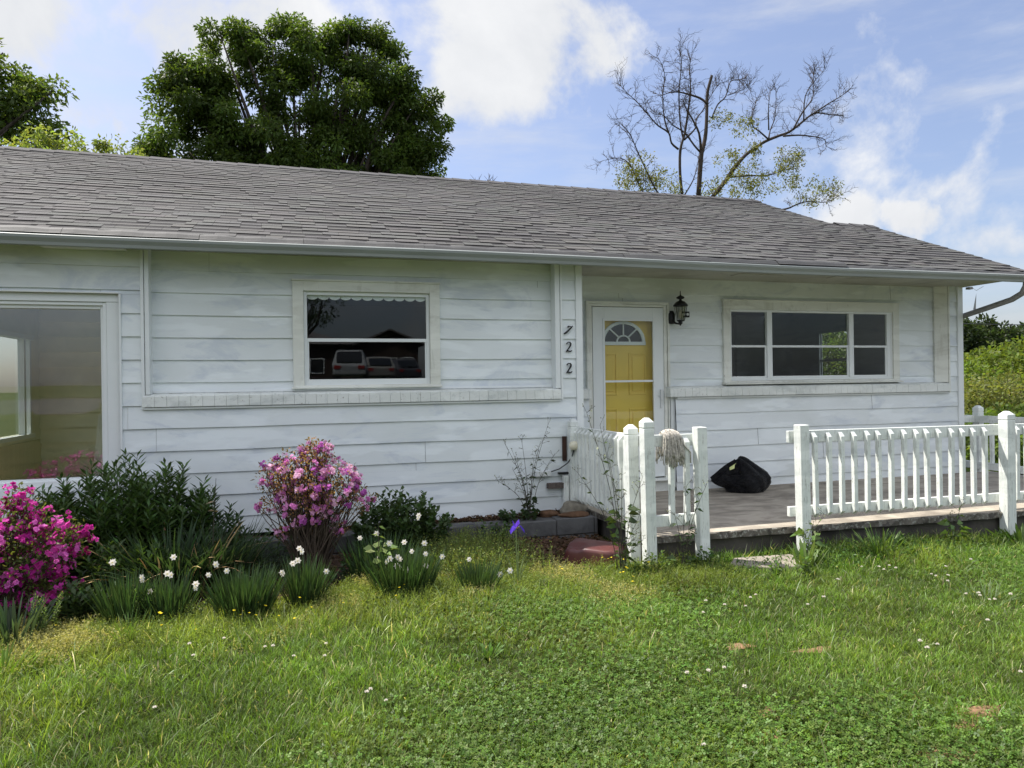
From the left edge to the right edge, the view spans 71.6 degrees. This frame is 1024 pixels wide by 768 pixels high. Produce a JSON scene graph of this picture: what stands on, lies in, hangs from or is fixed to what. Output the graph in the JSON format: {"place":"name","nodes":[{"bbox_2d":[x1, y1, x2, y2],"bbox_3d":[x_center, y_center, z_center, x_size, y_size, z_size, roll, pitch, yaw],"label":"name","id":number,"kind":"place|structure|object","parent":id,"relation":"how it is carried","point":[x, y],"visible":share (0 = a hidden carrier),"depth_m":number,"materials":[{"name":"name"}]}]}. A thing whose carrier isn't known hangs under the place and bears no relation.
{"place":"outdoors","nodes":[
{"label":"outdoors","id":0,"kind":"place"},
{"bbox_2d":[93,415,102,475],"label":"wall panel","id":1,"kind":"structure","parent":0,"point":[98,455],"depth_m":9.25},
{"bbox_2d":[0,393,1023,767],"bbox_3d":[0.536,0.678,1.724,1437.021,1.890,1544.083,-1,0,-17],"label":"ground","id":2,"kind":"structure","parent":0,"point":[8,415],"depth_m":3.72,"materials":[{"name":"green plant"}]},
{"bbox_2d":[0,637,48,680],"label":"grass tuft","id":3,"kind":"object","parent":2,"relation":"on","point":[4,653],"visible":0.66,"depth_m":3.86,"materials":[{"name":"green plant"}]},
{"bbox_2d":[0,592,64,648],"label":"iris leaves","id":4,"kind":"object","parent":2,"relation":"on","point":[8,618],"visible":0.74,"depth_m":4.27,"materials":[{"name":"green plant"}]},
{"bbox_2d":[0,38,79,149],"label":"shade tree","id":5,"kind":"object","parent":2,"relation":"on","point":[26,93],"visible":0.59,"depth_m":15.49,"materials":[{"name":"green plant"}]},
{"bbox_2d":[28,591,63,634],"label":"feathery weed","id":6,"kind":"object","parent":2,"relation":"on","point":[45,623],"visible":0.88,"depth_m":4.33,"materials":[{"name":"green plant"}]},
{"bbox_2d":[1,121,148,156],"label":"young tree","id":7,"kind":"object","parent":2,"relation":"on","point":[103,146],"visible":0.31,"depth_m":13.96,"materials":[{"name":"green plant"}]},
{"bbox_2d":[73,559,169,626],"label":"daffodil clump","id":8,"kind":"object","parent":2,"relation":"on","point":[122,597],"visible":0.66,"depth_m":4.51,"materials":[{"name":"green plant"}]},
{"bbox_2d":[88,604,174,644],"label":"grass tuft","id":9,"kind":"object","parent":2,"relation":"on","point":[129,624],"visible":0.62,"depth_m":4.27,"materials":[{"name":"green plant"}]},
{"bbox_2d":[131,590,154,619],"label":"feathery weed","id":10,"kind":"object","parent":2,"relation":"on","point":[141,602],"visible":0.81,"depth_m":4.51,"materials":[{"name":"green plant"}]},
{"bbox_2d":[131,554,201,622],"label":"daffodil clump","id":11,"kind":"object","parent":2,"relation":"on","point":[166,604],"visible":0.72,"depth_m":4.54,"materials":[{"name":"green plant"}]},
{"bbox_2d":[183,599,204,617],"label":"feathery weed","id":12,"kind":"object","parent":2,"relation":"on","point":[191,610],"visible":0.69,"depth_m":4.55,"materials":[{"name":"green plant"}]},
{"bbox_2d":[193,596,215,612],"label":"broadleaf weed","id":13,"kind":"object","parent":2,"relation":"on","point":[205,601],"visible":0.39,"depth_m":4.71,"materials":[{"name":"green plant"}]},
{"bbox_2d":[193,561,291,621],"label":"daffodil clump","id":14,"kind":"object","parent":2,"relation":"on","point":[249,592],"visible":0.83,"depth_m":4.61,"materials":[{"name":"green plant"}]},
{"bbox_2d":[129,8,455,177],"bbox_3d":[-6.761,-5.132,22.936,10.252,14.173,3.917,-1,0,-17],"label":"oak tree","id":15,"kind":"object","parent":2,"relation":"on","point":[207,103],"visible":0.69,"depth_m":22.46,"materials":[{"name":"green plant"}]},
{"bbox_2d":[267,546,338,608],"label":"daffodil clump","id":16,"kind":"object","parent":2,"relation":"on","point":[303,584],"visible":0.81,"depth_m":4.85,"materials":[{"name":"green plant"}]},
{"bbox_2d":[16,514,597,579],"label":"block wall","id":17,"kind":"structure","parent":2,"relation":"on","point":[557,525],"depth_m":6.90,"materials":[{"name":"grey concrete"}]},
{"bbox_2d":[497,508,528,522],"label":"broadleaf weed","id":18,"kind":"object","parent":17,"relation":"on","point":[505,517],"visible":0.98,"depth_m":6.88,"materials":[{"name":"green plant"}]},
{"bbox_2d":[539,510,559,517],"bbox_3d":[0.380,1.302,7.165,0.214,0.073,0.152,-1,0,-17],"label":"rock","id":19,"kind":"object","parent":17,"relation":"on","point":[546,513],"visible":0.93,"depth_m":7.11,"materials":[{"name":"brown stone"}]},
{"bbox_2d":[558,511,589,517],"bbox_3d":[0.622,1.297,7.089,0.352,0.060,0.134,-1,0,-17],"label":"rock","id":20,"kind":"object","parent":17,"relation":"on","point":[573,514],"visible":1,"depth_m":7.05,"materials":[{"name":"brown stone"}]},
{"bbox_2d":[560,501,587,512],"bbox_3d":[0.627,1.253,7.221,0.296,0.138,0.207,-1,0,-17],"label":"rock","id":21,"kind":"object","parent":17,"relation":"on","point":[568,506],"visible":0.65,"depth_m":7.15,"materials":[{"name":"grey stone"}]},
{"bbox_2d":[15,536,641,622],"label":"bed soil","id":22,"kind":"structure","parent":2,"relation":"on","point":[337,563],"depth_m":5.81,"materials":[{"name":"brown soil"}]},
{"bbox_2d":[0,481,98,617],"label":"azalea","id":23,"kind":"object","parent":22,"relation":"on","point":[25,528],"visible":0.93,"depth_m":4.66,"materials":[{"name":"pink plant"}]},
{"bbox_2d":[1,475,114,586],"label":"leafy perennial","id":24,"kind":"object","parent":22,"relation":"on","point":[68,494],"visible":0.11,"depth_m":5.47,"materials":[{"name":"green plant"}]},
{"bbox_2d":[34,579,125,626],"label":"leafy perennial","id":25,"kind":"object","parent":22,"relation":"on","point":[75,609],"visible":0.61,"depth_m":4.58,"materials":[{"name":"green plant"}]},
{"bbox_2d":[74,537,176,603],"bbox_3d":[-2.745,1.325,5.088,0.695,0.470,0.426,-1,0,-17],"label":"leafy perennial","id":26,"kind":"object","parent":22,"relation":"on","point":[149,554],"visible":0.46,"depth_m":5.02,"materials":[{"name":"green plant"}]},
{"bbox_2d":[34,447,219,584],"bbox_3d":[-3.030,1.026,5.620,1.343,1.036,0.734,-1,0,-17],"label":"leafy perennial","id":27,"kind":"object","parent":22,"relation":"on","point":[135,503],"visible":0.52,"depth_m":5.50,"materials":[{"name":"green plant"}]},
{"bbox_2d":[68,513,267,599],"bbox_3d":[-2.528,1.286,5.285,1.391,0.580,1.265,-1,0,-17],"label":"daylily","id":28,"kind":"object","parent":22,"relation":"on","point":[173,550],"visible":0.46,"depth_m":5.15,"materials":[{"name":"green plant"}]},
{"bbox_2d":[132,483,249,555],"bbox_3d":[-2.616,1.172,5.771,0.953,0.732,0.576,-1,0,-17],"label":"leafy perennial","id":29,"kind":"object","parent":22,"relation":"on","point":[230,526],"visible":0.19,"depth_m":5.79,"materials":[{"name":"green plant"}]},
{"bbox_2d":[198,483,227,593],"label":"tall weed","id":30,"kind":"object","parent":22,"relation":"on","point":[211,510],"visible":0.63,"depth_m":5.29,"materials":[{"name":"green plant"}]},
{"bbox_2d":[150,512,297,598],"bbox_3d":[-2.259,1.295,5.386,1.344,0.554,1.310,-1,0,-17],"label":"daylily","id":31,"kind":"object","parent":22,"relation":"on","point":[243,551],"visible":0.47,"depth_m":5.33,"materials":[{"name":"green plant"}]},
{"bbox_2d":[241,524,297,565],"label":"leafy perennial","id":32,"kind":"object","parent":22,"relation":"on","point":[277,550],"visible":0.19,"depth_m":6.01,"materials":[{"name":"green plant"}]},
{"bbox_2d":[227,540,317,581],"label":"daylily","id":33,"kind":"object","parent":22,"relation":"on","point":[278,566],"visible":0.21,"depth_m":5.67,"materials":[{"name":"green plant"}]},
{"bbox_2d":[250,437,377,576],"bbox_3d":[-1.545,0.973,5.627,0.995,1.126,0.512,-1,0,-17],"label":"azalea","id":34,"kind":"object","parent":22,"relation":"on","point":[313,525],"visible":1,"depth_m":5.55,"materials":[{"name":"pink plant"}]},
{"bbox_2d":[16,508,625,614],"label":"dead leaves","id":35,"kind":"object","parent":22,"relation":"on","point":[563,547],"visible":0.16,"depth_m":6.52,"materials":[{"name":"brown plant"}]},
{"bbox_2d":[328,558,382,581],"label":"leafy perennial","id":36,"kind":"object","parent":22,"relation":"on","point":[343,570],"visible":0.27,"depth_m":5.39,"materials":[{"name":"green plant"}]},
{"bbox_2d":[334,513,425,581],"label":"daffodil clump","id":37,"kind":"object","parent":22,"relation":"on","point":[355,568],"visible":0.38,"depth_m":5.44,"materials":[{"name":"green plant"}]},
{"bbox_2d":[350,485,454,557],"bbox_3d":[-0.964,1.205,6.267,0.922,0.620,0.590,-1,0,-17],"label":"leafy perennial","id":38,"kind":"object","parent":22,"relation":"on","point":[390,521],"visible":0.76,"depth_m":6.16,"materials":[{"name":"green plant"}]},
{"bbox_2d":[407,519,557,578],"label":"seeding weeds","id":39,"kind":"object","parent":22,"relation":"on","point":[464,547],"visible":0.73,"depth_m":5.83,"materials":[{"name":"green plant"}]},
{"bbox_2d":[480,519,510,542],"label":"broadleaf weed","id":40,"kind":"object","parent":22,"relation":"on","point":[495,527],"visible":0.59,"depth_m":6.55,"materials":[{"name":"green plant"}]},
{"bbox_2d":[564,538,624,568],"bbox_3d":[0.702,1.438,6.015,0.484,0.185,0.349,2,3,21],"label":"plastic tub","id":41,"kind":"object","parent":22,"relation":"on","point":[578,549],"visible":0.72,"depth_m":5.90,"materials":[{"name":"red plastic"}]},
{"bbox_2d":[221,516,538,539],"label":"raised bed soil","id":42,"kind":"structure","parent":2,"relation":"on","point":[418,524],"depth_m":7.05,"materials":[{"name":"brown soil"}]},
{"bbox_2d":[494,418,558,520],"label":"tall weed","id":43,"kind":"object","parent":42,"relation":"on","point":[530,514],"visible":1,"depth_m":7.03,"materials":[{"name":"green plant"}]},
{"bbox_2d":[363,526,397,587],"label":"tall weed","id":44,"kind":"object","parent":2,"relation":"on","point":[377,545],"visible":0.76,"depth_m":5.10,"materials":[{"name":"green plant"}]},
{"bbox_2d":[0,543,770,683],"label":"creeping weeds","id":45,"kind":"object","parent":2,"relation":"on","point":[65,636],"visible":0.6,"depth_m":4.75,"materials":[{"name":"green plant"}]},
{"bbox_2d":[359,539,447,599],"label":"daffodil clump","id":46,"kind":"object","parent":2,"relation":"on","point":[403,568],"visible":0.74,"depth_m":4.99,"materials":[{"name":"green plant"}]},
{"bbox_2d":[446,554,512,590],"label":"daffodil clump","id":47,"kind":"object","parent":2,"relation":"on","point":[475,573],"visible":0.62,"depth_m":5.11,"materials":[{"name":"green plant"}]},
{"bbox_2d":[464,641,504,658],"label":"grass tuft","id":48,"kind":"object","parent":2,"relation":"on","point":[491,650],"visible":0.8,"depth_m":4.01,"materials":[{"name":"green plant"}]},
{"bbox_2d":[0,146,1023,542],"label":"house","id":49,"kind":"structure","parent":2,"relation":"on","point":[226,326],"depth_m":7.61,"materials":[{"name":"white wood"}]},
{"bbox_2d":[0,329,34,443],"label":"window","id":50,"kind":"structure","parent":49,"relation":"in","point":[23,340],"depth_m":8.91,"materials":[{"name":"white plastic"}]},
{"bbox_2d":[0,290,122,489],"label":"window","id":51,"kind":"structure","parent":49,"relation":"in","point":[109,303],"depth_m":6.20,"materials":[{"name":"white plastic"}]},
{"bbox_2d":[291,278,441,388],"bbox_3d":[-1.398,-0.486,6.917,1.430,1.048,0.100,-1,0,-17],"label":"window","id":52,"kind":"structure","parent":49,"relation":"in","point":[302,289],"depth_m":6.90,"materials":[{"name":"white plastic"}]},
{"bbox_2d":[534,470,550,476],"bbox_3d":[0.316,0.918,7.282,0.165,0.055,0.055,-1,0,-17],"label":"cable box","id":53,"kind":"object","parent":49,"relation":"attached to","point":[537,474],"visible":0.9,"depth_m":7.25,"materials":[{"name":"white plastic"}]},
{"bbox_2d":[547,482,563,488],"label":"wood block","id":54,"kind":"structure","parent":49,"relation":"attached to","point":[556,485],"depth_m":7.27,"materials":[{"name":"wood"}]},
{"bbox_2d":[562,436,566,460],"bbox_3d":[0.544,0.670,7.367,0.046,0.255,0.019,-1,0,-17],"label":"backing plate","id":55,"kind":"object","parent":49,"relation":"attached to","point":[564,448],"visible":1,"depth_m":7.36,"materials":[{"name":"brown wood"}]},
{"bbox_2d":[551,441,577,471],"bbox_3d":[0.525,0.750,7.271,0.377,0.348,0.116,-1,0,18],"label":"garden light","id":56,"kind":"object","parent":49,"relation":"attached to","point":[573,445],"visible":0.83,"depth_m":7.20,"materials":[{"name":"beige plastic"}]},
{"bbox_2d":[585,301,670,477],"bbox_3d":[1.360,0.081,8.436,1.072,2.100,0.180,-1,0,-17],"label":"door","id":57,"kind":"structure","parent":49,"relation":"in","point":[627,347],"depth_m":8.47,"materials":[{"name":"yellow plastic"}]},
{"bbox_2d":[668,291,687,325],"bbox_3d":[1.979,-0.899,8.476,0.173,0.413,0.266,-1,0,-28],"label":"wall lantern","id":58,"kind":"object","parent":49,"relation":"attached to","point":[672,314],"depth_m":8.42,"materials":[{"name":"black metal"}]},
{"bbox_2d":[721,299,903,384],"bbox_3d":[3.892,-0.540,9.136,2.720,1.061,0.140,-1,0,-17],"label":"window","id":59,"kind":"structure","parent":49,"relation":"in","point":[890,311],"depth_m":9.13,"materials":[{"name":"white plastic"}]},
{"bbox_2d":[820,331,845,374],"bbox_3d":[5.459,-0.401,11.975,0.030,1.030,0.780,-1,0,-17],"label":"window","id":60,"kind":"structure","parent":49,"relation":"in","point":[840,359],"depth_m":12.14,"materials":[{"name":"white plastic"}]},
{"bbox_2d":[503,520,527,582],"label":"iris","id":61,"kind":"object","parent":2,"relation":"on","point":[513,527],"visible":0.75,"depth_m":5.33,"materials":[{"name":"green plant"}]},
{"bbox_2d":[562,418,640,563],"bbox_3d":[0.819,0.966,6.654,0.183,1.245,1.485,-1,0,-17],"label":"porch railing","id":62,"kind":"object","parent":2,"relation":"on","point":[587,460],"visible":0.81,"depth_m":6.56,"materials":[{"name":"white paint"}]},
{"bbox_2d":[572,403,645,574],"bbox_3d":[0.761,0.829,5.544,0.637,1.363,0.263,-1,0,-17],"label":"tall weed","id":63,"kind":"object","parent":2,"relation":"on","point":[633,509],"visible":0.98,"depth_m":5.57,"materials":[{"name":"green plant"}]},
{"bbox_2d":[245,537,1023,767],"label":"clover","id":64,"kind":"object","parent":2,"relation":"on","point":[720,731],"depth_m":3.12,"materials":[{"name":"green plant"}]},
{"bbox_2d":[630,550,670,572],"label":"broadleaf weed","id":65,"kind":"object","parent":2,"relation":"on","point":[654,559],"visible":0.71,"depth_m":5.54,"materials":[{"name":"green plant"}]},
{"bbox_2d":[639,418,709,564],"bbox_3d":[1.344,0.927,5.906,0.596,1.308,0.148,-1,0,-17],"label":"porch railing","id":66,"kind":"object","parent":2,"relation":"on","point":[649,442],"visible":0.91,"depth_m":5.90,"materials":[{"name":"white paint"}]},
{"bbox_2d":[655,429,690,468],"bbox_3d":[1.350,0.537,5.966,0.268,0.326,0.217,-1,0,-17],"label":"mop head","id":67,"kind":"object","parent":66,"relation":"hanging from","point":[672,447],"visible":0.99,"depth_m":5.88},
{"bbox_2d":[666,479,706,569],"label":"tall weed","id":68,"kind":"object","parent":2,"relation":"on","point":[682,557],"visible":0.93,"depth_m":5.63,"materials":[{"name":"green plant"}]},
{"bbox_2d":[688,545,722,566],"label":"broadleaf weed","id":69,"kind":"object","parent":2,"relation":"on","point":[700,558],"visible":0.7,"depth_m":5.69,"materials":[{"name":"green plant"}]},
{"bbox_2d":[586,29,857,216],"bbox_3d":[8.552,-5.823,27.642,12.272,15.118,2.271,-1,0,-17],"label":"half dead tree","id":70,"kind":"object","parent":2,"relation":"on","point":[700,167],"visible":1,"depth_m":27.48,"materials":[{"name":"brown plant"}]},
{"bbox_2d":[726,643,756,649],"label":"bare soil","id":71,"kind":"structure","parent":2,"relation":"on","point":[741,646],"depth_m":4.02,"materials":[{"name":"brown soil"}]},
{"bbox_2d":[731,554,800,571],"bbox_3d":[2.099,1.507,5.780,0.694,0.128,0.399,-1,0,-17],"label":"step stone","id":72,"kind":"object","parent":2,"relation":"on","point":[769,563],"visible":0.24,"depth_m":5.76,"materials":[{"name":"stone"}]},
{"bbox_2d":[744,729,788,744],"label":"bare soil","id":73,"kind":"structure","parent":2,"relation":"on","point":[769,737],"depth_m":3.02,"materials":[{"name":"brown soil"}]},
{"bbox_2d":[754,706,779,719],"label":"bare soil","id":74,"kind":"structure","parent":2,"relation":"on","point":[769,709],"depth_m":3.24,"materials":[{"name":"brown soil"}]},
{"bbox_2d":[764,560,783,577],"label":"broadleaf weed","id":75,"kind":"object","parent":2,"relation":"on","point":[779,568],"visible":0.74,"depth_m":5.46,"materials":[{"name":"green plant"}]},
{"bbox_2d":[793,554,812,577],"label":"broadleaf weed","id":76,"kind":"object","parent":2,"relation":"on","point":[805,565],"visible":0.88,"depth_m":5.46,"materials":[{"name":"green plant"}]},
{"bbox_2d":[586,471,1023,557],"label":"porch","id":77,"kind":"object","parent":2,"relation":"on","point":[740,521],"visible":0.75,"depth_m":6.81,"materials":[{"name":"wood"}]},
{"bbox_2d":[710,456,770,492],"bbox_3d":[2.709,1.052,8.319,0.717,0.414,0.464,-1,0,-43],"label":"trash bag","id":78,"kind":"object","parent":77,"relation":"on","point":[741,474],"visible":1,"depth_m":8.21,"materials":[{"name":"black plastic"}]},
{"bbox_2d":[786,411,1023,550],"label":"porch railing","id":79,"kind":"object","parent":77,"relation":"on","point":[1007,430],"visible":0.91,"depth_m":6.61,"materials":[{"name":"white paint"}]},
{"bbox_2d":[964,405,1023,473],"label":"porch railing","id":80,"kind":"object","parent":77,"relation":"on","point":[977,417],"visible":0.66,"depth_m":9.72,"materials":[{"name":"white paint"}]},
{"bbox_2d":[790,508,824,562],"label":"tall weed","id":81,"kind":"object","parent":2,"relation":"on","point":[800,532],"visible":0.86,"depth_m":5.93,"materials":[{"name":"green plant"}]},
{"bbox_2d":[788,539,828,566],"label":"plant","id":82,"kind":"object","parent":2,"relation":"on","point":[811,551],"visible":0.59,"depth_m":5.71,"materials":[{"name":"green plant"}]},
{"bbox_2d":[794,646,830,652],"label":"bare soil","id":83,"kind":"structure","parent":2,"relation":"on","point":[813,651],"depth_m":3.96,"materials":[{"name":"brown soil"}]},
{"bbox_2d":[609,528,1023,589],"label":"weed fringe","id":84,"kind":"object","parent":2,"relation":"on","point":[844,555],"visible":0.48,"depth_m":5.95,"materials":[{"name":"green plant"}]},
{"bbox_2d":[822,331,846,379],"bbox_3d":[11.016,-0.468,24.622,3.328,3.764,3.814,-1,0,-17],"label":"side tree","id":85,"kind":"object","parent":2,"relation":"on","point":[836,338],"visible":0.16,"depth_m":23.63,"materials":[{"name":"green plant"}]},
{"bbox_2d":[839,525,917,561],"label":"grass tuft","id":86,"kind":"object","parent":2,"relation":"on","point":[869,535],"visible":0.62,"depth_m":6.11,"materials":[{"name":"green plant"}]},
{"bbox_2d":[888,532,927,548],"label":"broadleaf weed","id":87,"kind":"object","parent":2,"relation":"on","point":[889,535],"visible":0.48,"depth_m":6.21,"materials":[{"name":"green plant"}]},
{"bbox_2d":[917,745,979,766],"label":"bare soil","id":88,"kind":"structure","parent":2,"relation":"on","point":[948,754],"depth_m":2.84,"materials":[{"name":"brown soil"}]},
{"bbox_2d":[937,497,970,544],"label":"tall weed","id":89,"kind":"object","parent":2,"relation":"on","point":[945,522],"visible":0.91,"depth_m":6.39,"materials":[{"name":"green plant"}]},
{"bbox_2d":[952,719,983,730],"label":"bare soil","id":90,"kind":"structure","parent":2,"relation":"on","point":[972,725],"depth_m":3.04,"materials":[{"name":"brown soil"}]},
{"bbox_2d":[951,705,1001,720],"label":"bare soil","id":91,"kind":"structure","parent":2,"relation":"on","point":[976,708],"depth_m":3.17,"materials":[{"name":"brown soil"}]},
{"bbox_2d":[963,318,990,359],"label":"distant tree","id":92,"kind":"object","parent":2,"relation":"on","point":[973,332],"visible":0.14,"depth_m":74.36,"materials":[{"name":"green plant"}]},
{"bbox_2d":[945,578,1019,603],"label":"grass tuft","id":93,"kind":"object","parent":2,"relation":"on","point":[989,584],"visible":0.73,"depth_m":4.94,"materials":[{"name":"green plant"}]},
{"bbox_2d":[963,312,1019,352],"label":"distant tree","id":94,"kind":"object","parent":2,"relation":"on","point":[995,333],"visible":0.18,"depth_m":77.44,"materials":[{"name":"green plant"}]},
{"bbox_2d":[963,333,1023,382],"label":"tall shrub","id":95,"kind":"object","parent":2,"relation":"on","point":[1005,358],"visible":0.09,"depth_m":19.06,"materials":[{"name":"green plant"}]},
{"bbox_2d":[964,402,1023,474],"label":"weedy bush","id":96,"kind":"object","parent":2,"relation":"on","point":[990,411],"visible":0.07,"depth_m":12.06,"materials":[{"name":"green plant"}]},
{"bbox_2d":[964,360,1023,444],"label":"leafy shrub","id":97,"kind":"object","parent":2,"relation":"on","point":[970,368],"visible":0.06,"depth_m":17.83,"materials":[{"name":"green plant"}]},
{"bbox_2d":[964,368,1023,414],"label":"weedy bush","id":98,"kind":"object","parent":2,"relation":"on","point":[983,394],"visible":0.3,"depth_m":14.56,"materials":[{"name":"green plant"}]},
{"bbox_2d":[985,523,1023,544],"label":"grass tuft","id":99,"kind":"object","parent":2,"relation":"on","point":[1019,534],"visible":0.66,"depth_m":6.48,"materials":[{"name":"green plant"}]},
{"bbox_2d":[997,325,1023,347],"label":"distant tree","id":100,"kind":"object","parent":2,"relation":"on","point":[1018,331],"visible":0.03,"depth_m":78.66,"materials":[{"name":"green plant"}]},
{"bbox_2d":[0,0,1023,392],"label":"sky","id":101,"kind":"structure","parent":0,"point":[933,153],"materials":[{"name":"blue"}]},
{"bbox_2d":[963,323,1023,324],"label":"power line","id":102,"kind":"object","parent":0,"point":[998,324],"visible":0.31,"depth_m":52.61,"materials":[{"name":"metal"}]}
]}

